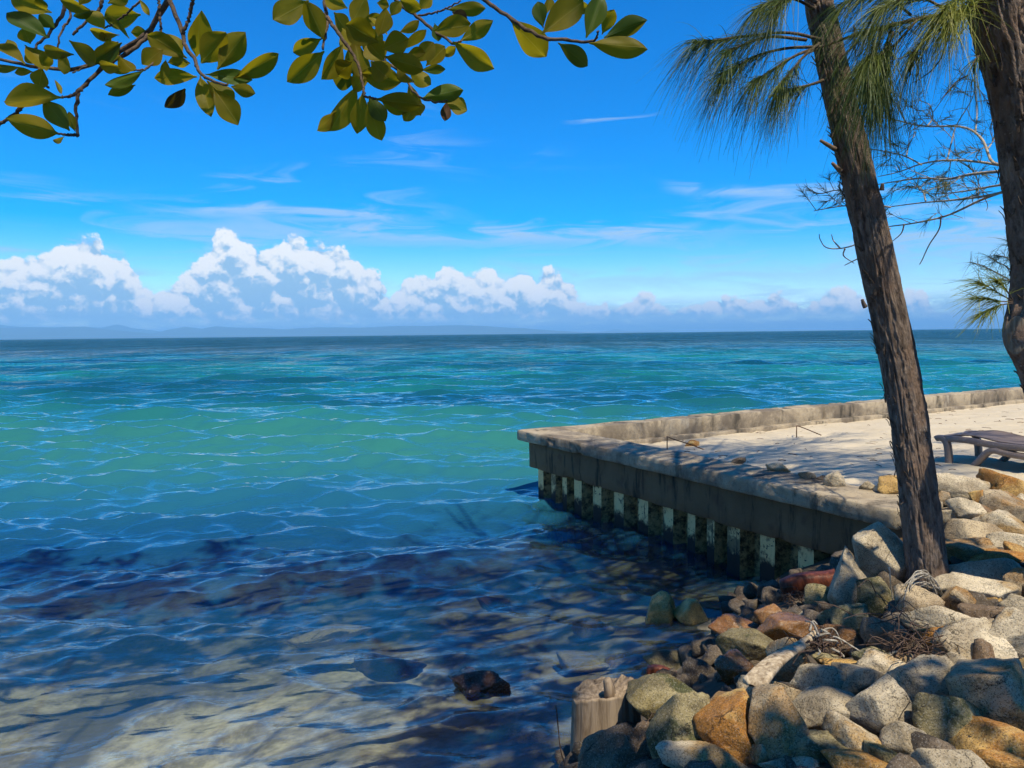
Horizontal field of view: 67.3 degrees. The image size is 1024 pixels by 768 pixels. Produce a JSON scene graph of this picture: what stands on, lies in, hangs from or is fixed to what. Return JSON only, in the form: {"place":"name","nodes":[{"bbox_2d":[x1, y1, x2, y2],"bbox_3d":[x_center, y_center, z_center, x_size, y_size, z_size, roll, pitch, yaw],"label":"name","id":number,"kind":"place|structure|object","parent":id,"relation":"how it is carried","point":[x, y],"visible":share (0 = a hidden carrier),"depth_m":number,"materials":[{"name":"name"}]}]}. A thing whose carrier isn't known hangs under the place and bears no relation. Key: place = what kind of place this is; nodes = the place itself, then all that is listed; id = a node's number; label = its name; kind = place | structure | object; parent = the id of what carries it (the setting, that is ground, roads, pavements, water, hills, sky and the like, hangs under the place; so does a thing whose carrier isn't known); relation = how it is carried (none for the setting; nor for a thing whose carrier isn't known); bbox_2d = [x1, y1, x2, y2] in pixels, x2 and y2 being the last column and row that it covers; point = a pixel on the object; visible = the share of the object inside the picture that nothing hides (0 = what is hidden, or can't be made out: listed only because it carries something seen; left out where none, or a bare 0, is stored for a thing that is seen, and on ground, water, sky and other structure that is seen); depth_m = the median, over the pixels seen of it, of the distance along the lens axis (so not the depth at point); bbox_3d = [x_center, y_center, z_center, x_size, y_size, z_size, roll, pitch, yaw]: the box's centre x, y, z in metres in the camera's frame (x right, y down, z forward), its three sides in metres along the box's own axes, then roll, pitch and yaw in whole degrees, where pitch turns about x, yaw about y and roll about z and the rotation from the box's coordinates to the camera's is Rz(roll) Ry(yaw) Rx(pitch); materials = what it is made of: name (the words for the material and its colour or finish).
{"place":"outdoors","nodes":[
{"label":"outdoors","id":0,"kind":"place"},
{"bbox_2d":[0,324,187,339],"bbox_3d":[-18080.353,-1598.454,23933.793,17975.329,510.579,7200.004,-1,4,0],"label":"hills","id":1,"kind":"structure","parent":0,"point":[82,332],"depth_m":22617.93,"materials":[{"name":"blue"}]},
{"bbox_2d":[152,325,588,336],"bbox_3d":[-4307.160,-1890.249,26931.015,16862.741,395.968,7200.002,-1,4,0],"label":"hills","id":2,"kind":"structure","parent":0,"point":[216,331],"depth_m":25363.45,"materials":[{"name":"blue"}]},
{"bbox_2d":[0,0,1009,332],"label":"sky","id":3,"kind":"structure","parent":0,"point":[555,202],"materials":[{"name":"blue"}]},
{"bbox_2d":[0,329,1020,767],"bbox_3d":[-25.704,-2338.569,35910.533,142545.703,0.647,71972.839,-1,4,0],"label":"sea","id":4,"kind":"structure","parent":0,"point":[166,463],"depth_m":20.00,"materials":[{"name":"liquid"}]},
{"bbox_2d":[283,624,371,647],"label":"sunken rock","id":5,"kind":"object","parent":4,"relation":"in","point":[330,635],"visible":0.99,"depth_m":6.51,"materials":[{"name":"stone"}]},
{"bbox_2d":[476,595,511,612],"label":"sunken rock","id":6,"kind":"object","parent":4,"relation":"in","point":[493,604],"visible":0.98,"depth_m":7.24,"materials":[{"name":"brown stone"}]},
{"bbox_2d":[0,506,1023,767],"bbox_3d":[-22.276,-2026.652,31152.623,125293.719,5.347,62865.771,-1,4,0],"label":"ground","id":7,"kind":"structure","parent":0,"point":[64,704],"depth_m":6.92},
{"bbox_2d":[0,0,647,143],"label":"broadleaf tree","id":8,"kind":"object","parent":7,"relation":"on","point":[356,32],"visible":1,"depth_m":2.00,"materials":[{"name":"green plant"}]},
{"bbox_2d":[351,652,426,682],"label":"sunken rock","id":9,"kind":"object","parent":7,"relation":"on","point":[381,669],"visible":0.97,"depth_m":5.92,"materials":[{"name":"grey stone"}]},
{"bbox_2d":[448,666,511,700],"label":"rock","id":10,"kind":"object","parent":7,"relation":"on","point":[471,683],"visible":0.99,"depth_m":5.18,"materials":[{"name":"stone"}]},
{"bbox_2d":[507,724,548,743],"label":"sunken rock","id":11,"kind":"object","parent":7,"relation":"on","point":[528,734],"visible":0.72,"depth_m":4.88,"materials":[{"name":"stone"}]},
{"bbox_2d":[556,650,609,673],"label":"sunken rock","id":12,"kind":"object","parent":7,"relation":"on","point":[569,660],"visible":0.97,"depth_m":5.88,"materials":[{"name":"stone"}]},
{"bbox_2d":[571,617,615,640],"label":"sunken rock","id":13,"kind":"object","parent":7,"relation":"on","point":[590,630],"visible":0.99,"depth_m":6.60,"materials":[{"name":"stone"}]},
{"bbox_2d":[570,674,640,751],"bbox_3d":[0.523,2.019,4.191,0.486,0.894,0.303,-1,4,0],"label":"driftwood stump","id":14,"kind":"object","parent":7,"relation":"on","point":[601,703],"visible":0.52,"depth_m":4.08,"materials":[{"name":"beige wood"}]},
{"bbox_2d":[577,723,651,767],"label":"rock","id":15,"kind":"object","parent":7,"relation":"on","point":[622,745],"visible":0.87,"depth_m":3.52,"materials":[{"name":"grey stone"}]},
{"bbox_2d":[602,585,640,601],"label":"sunken rock","id":16,"kind":"object","parent":7,"relation":"on","point":[615,593],"visible":0.96,"depth_m":7.50,"materials":[{"name":"stone"}]},
{"bbox_2d":[603,653,644,667],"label":"sunken rock","id":17,"kind":"object","parent":7,"relation":"on","point":[617,660],"visible":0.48,"depth_m":5.93,"materials":[{"name":"beige stone"}]},
{"bbox_2d":[634,720,649,752],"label":"rock","id":18,"kind":"object","parent":7,"relation":"on","point":[641,727],"visible":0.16,"depth_m":3.61,"materials":[{"name":"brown stone"}]},
{"bbox_2d":[645,591,676,628],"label":"rock","id":19,"kind":"object","parent":7,"relation":"on","point":[661,607],"visible":0.94,"depth_m":6.50,"materials":[{"name":"stone"}]},
{"bbox_2d":[626,673,696,720],"bbox_3d":[0.833,1.622,3.914,0.510,0.288,0.339,0,4,14],"label":"rock","id":20,"kind":"object","parent":7,"relation":"on","point":[648,694],"visible":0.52,"depth_m":3.85,"materials":[{"name":"grey stone"}]},
{"bbox_2d":[643,649,681,669],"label":"rock","id":21,"kind":"object","parent":7,"relation":"on","point":[671,658],"visible":0.28,"depth_m":5.49,"materials":[{"name":"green stone"}]},
{"bbox_2d":[645,692,709,758],"bbox_3d":[0.731,1.557,3.410,0.280,0.361,0.277,2,5,37],"label":"rock","id":22,"kind":"object","parent":7,"relation":"on","point":[672,719],"visible":0.64,"depth_m":3.37,"materials":[{"name":"grey stone"}]},
{"bbox_2d":[673,598,707,625],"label":"rock","id":23,"kind":"object","parent":7,"relation":"on","point":[688,612],"visible":0.92,"depth_m":6.43,"materials":[{"name":"stone"}]},
{"bbox_2d":[655,740,748,767],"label":"rock","id":24,"kind":"object","parent":7,"relation":"on","point":[676,754],"visible":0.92,"depth_m":3.16,"materials":[{"name":"stone"}]},
{"bbox_2d":[708,613,758,633],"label":"rock","id":25,"kind":"object","parent":7,"relation":"on","point":[722,623],"visible":0.38,"depth_m":5.18,"materials":[{"name":"orange stone"}]},
{"bbox_2d":[715,628,772,660],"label":"rock","id":26,"kind":"object","parent":7,"relation":"on","point":[749,644],"visible":0.59,"depth_m":4.41,"materials":[{"name":"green stone"}]},
{"bbox_2d":[749,744,767,766],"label":"rock","id":27,"kind":"object","parent":7,"relation":"on","point":[758,755],"visible":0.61,"depth_m":3.12,"materials":[{"name":"beige stone"}]},
{"bbox_2d":[754,603,781,623],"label":"rock","id":28,"kind":"object","parent":7,"relation":"on","point":[762,614],"visible":0.45,"depth_m":5.08,"materials":[{"name":"orange stone"}]},
{"bbox_2d":[517,387,1023,580],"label":"seawall","id":29,"kind":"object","parent":7,"relation":"on","point":[713,518],"visible":0.62,"depth_m":8.83,"materials":[{"name":"concrete"}]},
{"bbox_2d":[765,462,790,471],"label":"stone","id":30,"kind":"object","parent":29,"relation":"on","point":[776,466],"visible":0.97,"depth_m":7.75,"materials":[{"name":"stone"}]},
{"bbox_2d":[823,471,845,486],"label":"stone","id":31,"kind":"object","parent":29,"relation":"on","point":[834,479],"visible":0.89,"depth_m":7.02,"materials":[{"name":"grey stone"}]},
{"bbox_2d":[877,475,898,493],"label":"stone","id":32,"kind":"object","parent":29,"relation":"on","point":[887,484],"visible":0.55,"depth_m":6.65,"materials":[{"name":"stone"}]},
{"bbox_2d":[757,758,785,767],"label":"rock","id":33,"kind":"object","parent":7,"relation":"on","point":[779,763],"visible":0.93,"depth_m":3.04,"materials":[{"name":"stone"}]},
{"bbox_2d":[748,683,809,759],"bbox_3d":[1.118,1.455,3.192,0.266,0.377,0.283,-1,4,-12],"label":"rock","id":34,"kind":"object","parent":7,"relation":"on","point":[777,727],"visible":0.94,"depth_m":3.15,"materials":[{"name":"beige stone"}]},
{"bbox_2d":[771,587,803,608],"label":"dead stems","id":35,"kind":"object","parent":7,"relation":"on","point":[790,596],"visible":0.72,"depth_m":5.27,"materials":[{"name":"plant"}]},
{"bbox_2d":[757,612,819,640],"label":"rock","id":36,"kind":"object","parent":7,"relation":"on","point":[774,626],"visible":0.76,"depth_m":4.55,"materials":[{"name":"orange stone"}]},
{"bbox_2d":[765,637,811,681],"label":"rock","id":37,"kind":"object","parent":7,"relation":"on","point":[787,671],"visible":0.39,"depth_m":3.92,"materials":[{"name":"beige stone"}]},
{"bbox_2d":[777,625,851,664],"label":"dead stems","id":38,"kind":"object","parent":37,"relation":"on","point":[822,645],"visible":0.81,"depth_m":3.81,"materials":[{"name":"plant"}]},
{"bbox_2d":[805,620,859,656],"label":"dead stems","id":39,"kind":"object","parent":38,"relation":"on","point":[825,633],"visible":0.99,"depth_m":3.81,"materials":[{"name":"wood"}]},
{"bbox_2d":[555,547,1023,767],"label":"rubble","id":40,"kind":"object","parent":7,"relation":"on","point":[741,602],"visible":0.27,"depth_m":4.68,"materials":[{"name":"stone"}]},
{"bbox_2d":[693,687,754,764],"bbox_3d":[0.939,1.506,3.318,0.301,0.318,0.312,-1,4,0],"label":"rock","id":41,"kind":"object","parent":40,"relation":"on","point":[721,721],"visible":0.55,"depth_m":3.23,"materials":[{"name":"stone"}]},
{"bbox_2d":[714,649,753,684],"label":"rock","id":42,"kind":"object","parent":40,"relation":"on","point":[730,665],"visible":0.62,"depth_m":4.16,"materials":[{"name":"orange stone"}]},
{"bbox_2d":[736,675,801,700],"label":"rock","id":43,"kind":"object","parent":40,"relation":"on","point":[792,693],"visible":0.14,"depth_m":3.57,"materials":[{"name":"beige stone"}]},
{"bbox_2d":[779,569,834,596],"bbox_3d":[2.156,1.427,5.542,0.438,0.164,0.144,-19,0,13],"label":"red log","id":44,"kind":"object","parent":40,"relation":"on","point":[791,582],"visible":0.68,"depth_m":5.51,"materials":[{"name":"brown wood"}]},
{"bbox_2d":[831,662,884,694],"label":"rock","id":45,"kind":"object","parent":40,"relation":"on","point":[859,678],"visible":0.51,"depth_m":3.51,"materials":[{"name":"grey stone"}]},
{"bbox_2d":[813,579,928,653],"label":"dead stems","id":46,"kind":"object","parent":40,"relation":"on","point":[893,611],"visible":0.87,"depth_m":4.04,"materials":[{"name":"plant"}]},
{"bbox_2d":[643,0,949,585],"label":"casuarina tree","id":47,"kind":"object","parent":7,"relation":"on","point":[921,518],"visible":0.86,"depth_m":4.89,"materials":[{"name":"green plant"}]},
{"bbox_2d":[792,756,819,767],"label":"rock","id":48,"kind":"object","parent":7,"relation":"on","point":[808,762],"visible":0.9,"depth_m":3.01,"materials":[{"name":"stone"}]},
{"bbox_2d":[804,583,828,604],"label":"rock","id":49,"kind":"object","parent":7,"relation":"on","point":[815,592],"visible":0.43,"depth_m":5.09,"materials":[{"name":"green stone"}]},
{"bbox_2d":[789,663,846,689],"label":"rock","id":50,"kind":"object","parent":7,"relation":"on","point":[808,675],"visible":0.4,"depth_m":3.57,"materials":[{"name":"grey stone"}]},
{"bbox_2d":[742,630,815,686],"bbox_3d":[1.320,1.296,3.681,0.111,0.077,0.708,3,11,45],"label":"rock","id":51,"kind":"object","parent":50,"relation":"on","point":[766,669],"visible":0.9,"depth_m":3.55,"materials":[{"name":"beige stone"}]},
{"bbox_2d":[788,729,848,763],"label":"rock","id":52,"kind":"object","parent":7,"relation":"on","point":[814,743],"visible":0.55,"depth_m":3.06,"materials":[{"name":"grey stone"}]},
{"bbox_2d":[792,685,855,729],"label":"rock","id":53,"kind":"object","parent":7,"relation":"on","point":[813,705],"visible":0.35,"depth_m":3.29,"materials":[{"name":"grey stone"}]},
{"bbox_2d":[812,624,862,656],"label":"rock","id":54,"kind":"object","parent":7,"relation":"on","point":[850,635],"visible":0.45,"depth_m":4.15,"materials":[{"name":"brown stone"}]},
{"bbox_2d":[818,658,856,664],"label":"rock","id":55,"kind":"object","parent":7,"relation":"on","point":[825,661],"visible":0.34,"depth_m":3.90,"materials":[{"name":"stone"}]},
{"bbox_2d":[827,546,866,605],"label":"rock","id":56,"kind":"object","parent":7,"relation":"on","point":[848,573],"visible":0.58,"depth_m":4.84,"materials":[{"name":"grey stone"}]},
{"bbox_2d":[830,603,869,633],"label":"rock","id":57,"kind":"object","parent":7,"relation":"on","point":[838,615],"visible":0.53,"depth_m":4.48,"materials":[{"name":"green stone"}]},
{"bbox_2d":[821,710,881,748],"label":"rock","id":58,"kind":"object","parent":7,"relation":"on","point":[845,731],"visible":0.45,"depth_m":3.07,"materials":[{"name":"stone"}]},
{"bbox_2d":[820,749,887,767],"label":"rock","id":59,"kind":"object","parent":7,"relation":"on","point":[848,758],"visible":0.88,"depth_m":2.92,"materials":[{"name":"stone"}]},
{"bbox_2d":[851,646,890,660],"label":"rock","id":60,"kind":"object","parent":7,"relation":"on","point":[857,655],"visible":0.21,"depth_m":3.94,"materials":[{"name":"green stone"}]},
{"bbox_2d":[855,576,893,616],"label":"rock","id":61,"kind":"object","parent":7,"relation":"on","point":[875,604],"visible":0.66,"depth_m":4.76,"materials":[{"name":"green stone"}]},
{"bbox_2d":[852,522,905,583],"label":"rock","id":62,"kind":"object","parent":7,"relation":"on","point":[877,547],"visible":0.76,"depth_m":5.23,"materials":[{"name":"stone"}]},
{"bbox_2d":[845,673,913,736],"bbox_3d":[1.551,1.367,3.191,0.239,0.308,0.316,-3,4,-32],"label":"rock","id":63,"kind":"object","parent":7,"relation":"on","point":[877,706],"visible":0.65,"depth_m":3.12,"materials":[{"name":"grey stone"}]},
{"bbox_2d":[856,648,905,673],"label":"rock","id":64,"kind":"object","parent":7,"relation":"on","point":[874,659],"visible":0.45,"depth_m":3.66,"materials":[{"name":"stone"}]},
{"bbox_2d":[861,614,963,662],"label":"dead stems","id":65,"kind":"object","parent":64,"relation":"on","point":[905,640],"visible":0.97,"depth_m":3.71,"materials":[{"name":"brown plant"}]},
{"bbox_2d":[864,740,897,762],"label":"rock","id":66,"kind":"object","parent":7,"relation":"on","point":[883,753],"visible":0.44,"depth_m":2.93,"materials":[{"name":"grey stone"}]},
{"bbox_2d":[860,617,908,652],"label":"rock","id":67,"kind":"object","parent":7,"relation":"on","point":[867,627],"visible":0.54,"depth_m":4.02,"materials":[{"name":"grey stone"}]},
{"bbox_2d":[879,720,925,753],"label":"rock","id":68,"kind":"object","parent":7,"relation":"on","point":[895,736],"visible":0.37,"depth_m":2.99,"materials":[{"name":"grey stone"}]},
{"bbox_2d":[783,0,1023,392],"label":"casuarina tree","id":69,"kind":"object","parent":7,"relation":"on","point":[996,29],"visible":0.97,"depth_m":4.36,"materials":[{"name":"green plant"}]},
{"bbox_2d":[894,583,944,611],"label":"rock","id":70,"kind":"object","parent":7,"relation":"on","point":[917,597],"visible":0.51,"depth_m":4.41,"materials":[{"name":"beige stone"}]},
{"bbox_2d":[895,570,942,611],"bbox_3d":[2.411,1.220,4.541,0.462,0.234,0.132,-3,5,-35],"label":"vine coil","id":71,"kind":"object","parent":70,"relation":"on","point":[915,576],"visible":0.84,"depth_m":4.55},
{"bbox_2d":[886,654,953,702],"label":"rock","id":72,"kind":"object","parent":7,"relation":"on","point":[924,673],"visible":0.34,"depth_m":3.34,"materials":[{"name":"grey stone"}]},
{"bbox_2d":[913,626,943,652],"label":"rock","id":73,"kind":"object","parent":7,"relation":"on","point":[931,633],"visible":0.06,"depth_m":3.93,"materials":[{"name":"stone"}]},
{"bbox_2d":[894,605,970,630],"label":"rock","id":74,"kind":"object","parent":7,"relation":"on","point":[935,616],"visible":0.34,"depth_m":4.14,"materials":[{"name":"stone"}]},
{"bbox_2d":[912,692,982,741],"bbox_3d":[1.738,1.348,3.052,0.312,0.268,0.170,-1,4,0],"label":"rock","id":75,"kind":"object","parent":7,"relation":"on","point":[945,718],"visible":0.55,"depth_m":3.00,"materials":[{"name":"grey stone"}]},
{"bbox_2d":[909,748,989,767],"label":"rock","id":76,"kind":"object","parent":7,"relation":"on","point":[941,758],"visible":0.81,"depth_m":2.77,"materials":[{"name":"grey stone"}]},
{"bbox_2d":[942,507,959,524],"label":"rock","id":77,"kind":"object","parent":7,"relation":"on","point":[948,513],"visible":0.32,"depth_m":6.21,"materials":[{"name":"grey stone"}]},
{"bbox_2d":[940,586,975,612],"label":"rock","id":78,"kind":"object","parent":7,"relation":"on","point":[953,597],"visible":0.62,"depth_m":4.49,"materials":[{"name":"beige stone"}]},
{"bbox_2d":[945,537,997,561],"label":"rock","id":79,"kind":"object","parent":7,"relation":"on","point":[965,549],"visible":0.43,"depth_m":5.33,"materials":[{"name":"beige stone"}]},
{"bbox_2d":[923,572,1021,599],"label":"rock","id":80,"kind":"object","parent":7,"relation":"on","point":[989,588],"visible":0.55,"depth_m":4.63,"materials":[{"name":"stone"}]},
{"bbox_2d":[943,518,1003,538],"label":"rock","id":81,"kind":"object","parent":7,"relation":"on","point":[954,528],"visible":0.48,"depth_m":5.86,"materials":[{"name":"beige stone"}]},
{"bbox_2d":[930,617,1017,658],"bbox_3d":[2.242,1.314,3.731,0.349,0.303,0.227,-1,4,0],"label":"rock","id":82,"kind":"object","parent":7,"relation":"on","point":[964,633],"visible":0.41,"depth_m":3.73,"materials":[{"name":"stone"}]},
{"bbox_2d":[956,603,1004,618],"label":"rock","id":83,"kind":"object","parent":7,"relation":"on","point":[978,610],"visible":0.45,"depth_m":4.26,"materials":[{"name":"brown stone"}]},
{"bbox_2d":[973,638,994,658],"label":"rock","id":84,"kind":"object","parent":7,"relation":"on","point":[982,648],"visible":0.34,"depth_m":3.64,"materials":[{"name":"brown stone"}]},
{"bbox_2d":[945,658,1023,730],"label":"rock","id":85,"kind":"object","parent":7,"relation":"on","point":[991,688],"visible":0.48,"depth_m":3.06,"materials":[{"name":"beige stone"}]},
{"bbox_2d":[949,558,1020,580],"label":"rock","id":86,"kind":"object","parent":7,"relation":"on","point":[997,568],"visible":0.48,"depth_m":4.96,"materials":[{"name":"grey stone"}]},
{"bbox_2d":[947,716,1023,757],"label":"rock","id":87,"kind":"object","parent":7,"relation":"on","point":[987,733],"visible":0.57,"depth_m":2.88,"materials":[{"name":"stone"}]},
{"bbox_2d":[966,548,1023,562],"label":"rock","id":88,"kind":"object","parent":7,"relation":"on","point":[1016,556],"visible":0.43,"depth_m":5.18,"materials":[{"name":"stone"}]},
{"bbox_2d":[970,749,1023,767],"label":"rock","id":89,"kind":"object","parent":7,"relation":"on","point":[995,759],"visible":0.72,"depth_m":2.77,"materials":[{"name":"stone"}]},
{"bbox_2d":[971,509,1023,534],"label":"rock","id":90,"kind":"object","parent":7,"relation":"on","point":[1005,521],"visible":0.4,"depth_m":5.90,"materials":[{"name":"stone"}]},
{"bbox_2d":[945,497,986,519],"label":"rock","id":91,"kind":"object","parent":90,"relation":"on","point":[962,508],"visible":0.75,"depth_m":6.11,"materials":[{"name":"stone"}]},
{"bbox_2d":[976,468,1023,495],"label":"rock","id":92,"kind":"object","parent":7,"relation":"on","point":[1009,484],"visible":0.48,"depth_m":6.60,"materials":[{"name":"stone"}]},
{"bbox_2d":[979,489,1023,520],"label":"rock","id":93,"kind":"object","parent":7,"relation":"on","point":[995,499],"visible":0.57,"depth_m":6.29,"materials":[{"name":"beige stone"}]},
{"bbox_2d":[986,532,1023,547],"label":"rock","id":94,"kind":"object","parent":7,"relation":"on","point":[997,539],"visible":0.66,"depth_m":5.60,"materials":[{"name":"stone"}]},
{"bbox_2d":[988,607,1023,658],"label":"rock","id":95,"kind":"object","parent":7,"relation":"on","point":[1007,624],"visible":0.61,"depth_m":3.71,"materials":[{"name":"stone"}]},
{"bbox_2d":[998,593,1023,612],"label":"rock","id":96,"kind":"object","parent":7,"relation":"on","point":[1014,600],"visible":0.48,"depth_m":4.23,"materials":[{"name":"grey stone"}]},
{"bbox_2d":[1002,567,1023,595],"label":"rock","id":97,"kind":"object","parent":7,"relation":"on","point":[1015,575],"visible":0.67,"depth_m":4.71,"materials":[{"name":"beige stone"}]},
{"bbox_2d":[1003,541,1023,552],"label":"rock","id":98,"kind":"object","parent":7,"relation":"on","point":[1007,545],"visible":0.27,"depth_m":5.33,"materials":[{"name":"stone"}]},
{"bbox_2d":[596,329,673,332],"bbox_3d":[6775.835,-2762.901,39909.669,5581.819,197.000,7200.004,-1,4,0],"label":"hills","id":99,"kind":"structure","parent":0,"point":[617,331],"depth_m":38278.12,"materials":[{"name":"blue"}]},
{"bbox_2d":[642,403,1023,485],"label":"sand terrace","id":100,"kind":"structure","parent":0,"point":[845,447],"depth_m":10.46,"materials":[{"name":"beige sand"}]},
{"bbox_2d":[682,409,1023,474],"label":"leaf litter","id":101,"kind":"object","parent":100,"relation":"on","point":[880,437],"visible":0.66,"depth_m":10.82,"materials":[{"name":"plant"}]},
{"bbox_2d":[937,473,990,499],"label":"rock","id":102,"kind":"object","parent":100,"relation":"on","point":[954,486],"visible":0.52,"depth_m":6.61,"materials":[{"name":"stone"}]},
{"bbox_2d":[934,430,1023,465],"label":"sun lounger","id":103,"kind":"object","parent":100,"relation":"on","point":[1006,446],"visible":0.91,"depth_m":8.27,"materials":[{"name":"grey wood"}]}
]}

